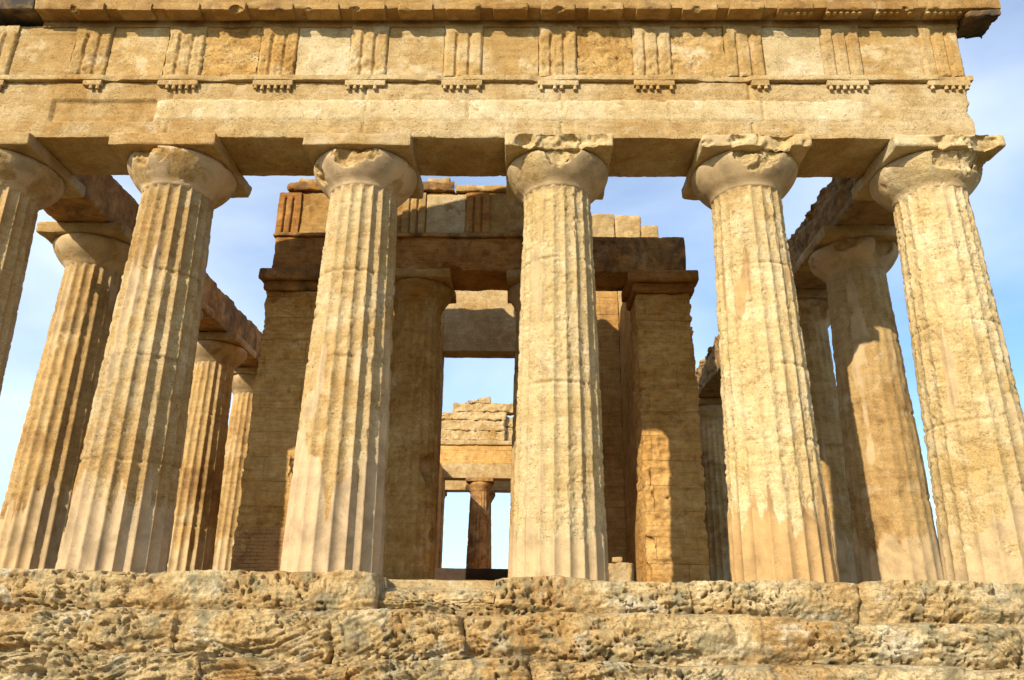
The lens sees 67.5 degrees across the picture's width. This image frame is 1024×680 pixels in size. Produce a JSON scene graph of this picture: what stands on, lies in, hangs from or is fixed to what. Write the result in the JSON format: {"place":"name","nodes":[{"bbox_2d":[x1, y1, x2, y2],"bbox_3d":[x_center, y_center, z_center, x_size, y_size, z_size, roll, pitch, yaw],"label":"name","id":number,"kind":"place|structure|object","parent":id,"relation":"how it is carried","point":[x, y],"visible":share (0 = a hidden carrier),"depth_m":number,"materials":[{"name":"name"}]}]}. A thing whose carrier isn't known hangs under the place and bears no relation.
{"place":"outdoors","nodes":[
{"label":"outdoors","id":0,"kind":"place"},
{"bbox_2d":[230,214,709,582],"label":"cella building","id":1,"kind":"structure","parent":0,"point":[654,496],"depth_m":16.87,"materials":[{"name":"stone"}]},
{"bbox_2d":[383,268,455,578],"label":"porch column","id":2,"kind":"structure","parent":1,"relation":"on","point":[424,299],"depth_m":16.48,"materials":[{"name":"brown stone"}]},
{"bbox_2d":[272,178,685,290],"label":"porch entablature","id":3,"kind":"structure","parent":1,"relation":"on","point":[470,237],"depth_m":17.76,"materials":[{"name":"stone"}]},
{"bbox_2d":[506,269,520,576],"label":"porch column","id":4,"kind":"structure","parent":1,"relation":"on","point":[513,284],"depth_m":17.12,"materials":[{"name":"beige stone"}]},
{"bbox_2d":[0,0,1023,568],"label":"sky","id":5,"kind":"structure","parent":0,"point":[242,240],"materials":[{"name":"blue"}]},
{"bbox_3d":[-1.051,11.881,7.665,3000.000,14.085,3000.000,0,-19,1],"label":"ground","id":6,"kind":"structure","parent":0,"visible":0},
{"bbox_2d":[0,568,1023,679],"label":"stepped base","id":7,"kind":"object","parent":6,"relation":"on","point":[72,624],"visible":1,"depth_m":9.21,"materials":[{"name":"beige stone"}]},
{"bbox_2d":[0,132,85,394],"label":"front column","id":8,"kind":"structure","parent":7,"relation":"on","point":[36,175],"depth_m":12.44,"materials":[{"name":"beige stone"}]},
{"bbox_2d":[0,222,132,568],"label":"flank column","id":9,"kind":"structure","parent":7,"relation":"on","point":[92,257],"depth_m":14.32,"materials":[{"name":"beige stone"}]},
{"bbox_2d":[55,132,251,572],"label":"front column","id":10,"kind":"structure","parent":7,"relation":"on","point":[121,516],"depth_m":11.39,"materials":[{"name":"stone"}]},
{"bbox_2d":[200,301,214,320],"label":"stone block","id":11,"kind":"structure","parent":7,"relation":"on","point":[207,312],"depth_m":19.20,"materials":[{"name":"brown stone"}]},
{"bbox_2d":[167,332,255,571],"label":"flank column","id":12,"kind":"structure","parent":7,"relation":"on","point":[220,357],"depth_m":20.38,"materials":[{"name":"beige stone"}]},
{"bbox_2d":[43,175,262,366],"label":"flank beam","id":13,"kind":"structure","parent":12,"relation":"on","point":[107,199],"depth_m":15.54,"materials":[{"name":"brown stone"}]},
{"bbox_2d":[212,367,257,570],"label":"flank column","id":14,"kind":"structure","parent":7,"relation":"on","point":[237,445],"depth_m":23.34,"materials":[{"name":"beige stone"}]},
{"bbox_2d":[279,133,423,575],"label":"front column","id":15,"kind":"structure","parent":7,"relation":"on","point":[369,184],"depth_m":11.29,"materials":[{"name":"stone"}]},
{"bbox_2d":[438,396,513,567],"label":"porch","id":16,"kind":"object","parent":7,"relation":"on","point":[476,437],"visible":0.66,"depth_m":44.30,"materials":[{"name":"beige stone"}]},
{"bbox_2d":[466,477,493,568],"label":"column","id":17,"kind":"structure","parent":7,"relation":"on","point":[478,545],"depth_m":42.90,"materials":[{"name":"brown stone"}]},
{"bbox_2d":[489,490,494,568],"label":"column","id":18,"kind":"structure","parent":7,"relation":"on","point":[492,494],"depth_m":47.80,"materials":[{"name":"beige stone"}]},
{"bbox_2d":[445,480,510,492],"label":"beam","id":19,"kind":"structure","parent":18,"relation":"on","point":[461,486],"depth_m":48.14,"materials":[{"name":"beige stone"}]},
{"bbox_2d":[505,133,612,580],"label":"front column","id":20,"kind":"structure","parent":7,"relation":"on","point":[556,185],"depth_m":11.23,"materials":[{"name":"beige stone"}]},
{"bbox_2d":[0,0,1000,177],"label":"front entablature","id":21,"kind":"structure","parent":20,"relation":"on","point":[657,88],"depth_m":12.68,"materials":[{"name":"stone"}]},
{"bbox_2d":[608,562,633,581],"bbox_3d":[1.858,4.330,14.041,0.741,0.489,0.544,0,-19,1],"label":"fallen block","id":22,"kind":"object","parent":7,"relation":"on","point":[621,571],"depth_m":13.85,"materials":[{"name":"beige stone"}]},
{"bbox_2d":[612,557,621,562],"bbox_3d":[1.934,4.050,14.106,0.184,0.109,0.209,0,-19,1],"label":"fallen block","id":23,"kind":"object","parent":22,"relation":"on","point":[616,559],"depth_m":14.01,"materials":[{"name":"beige stone"}]},
{"bbox_2d":[698,398,731,581],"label":"flank column","id":24,"kind":"structure","parent":7,"relation":"on","point":[711,429],"depth_m":26.06,"materials":[{"name":"beige stone"}]},
{"bbox_2d":[695,177,894,397],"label":"flank beam","id":25,"kind":"structure","parent":24,"relation":"on","point":[835,204],"depth_m":15.79,"materials":[{"name":"brown stone"}]},
{"bbox_2d":[681,134,837,582],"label":"front column","id":26,"kind":"structure","parent":7,"relation":"on","point":[778,514],"depth_m":11.16,"materials":[{"name":"beige stone"}]},
{"bbox_2d":[796,289,857,583],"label":"flank column","id":27,"kind":"structure","parent":7,"relation":"on","point":[814,315],"depth_m":16.98,"materials":[{"name":"beige stone"}]},
{"bbox_2d":[795,225,943,583],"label":"flank column","id":28,"kind":"structure","parent":7,"relation":"on","point":[895,537],"depth_m":14.00,"materials":[{"name":"beige stone"}]},
{"bbox_2d":[851,134,1023,583],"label":"front column","id":29,"kind":"structure","parent":7,"relation":"on","point":[921,188],"depth_m":11.25,"materials":[{"name":"beige stone"}]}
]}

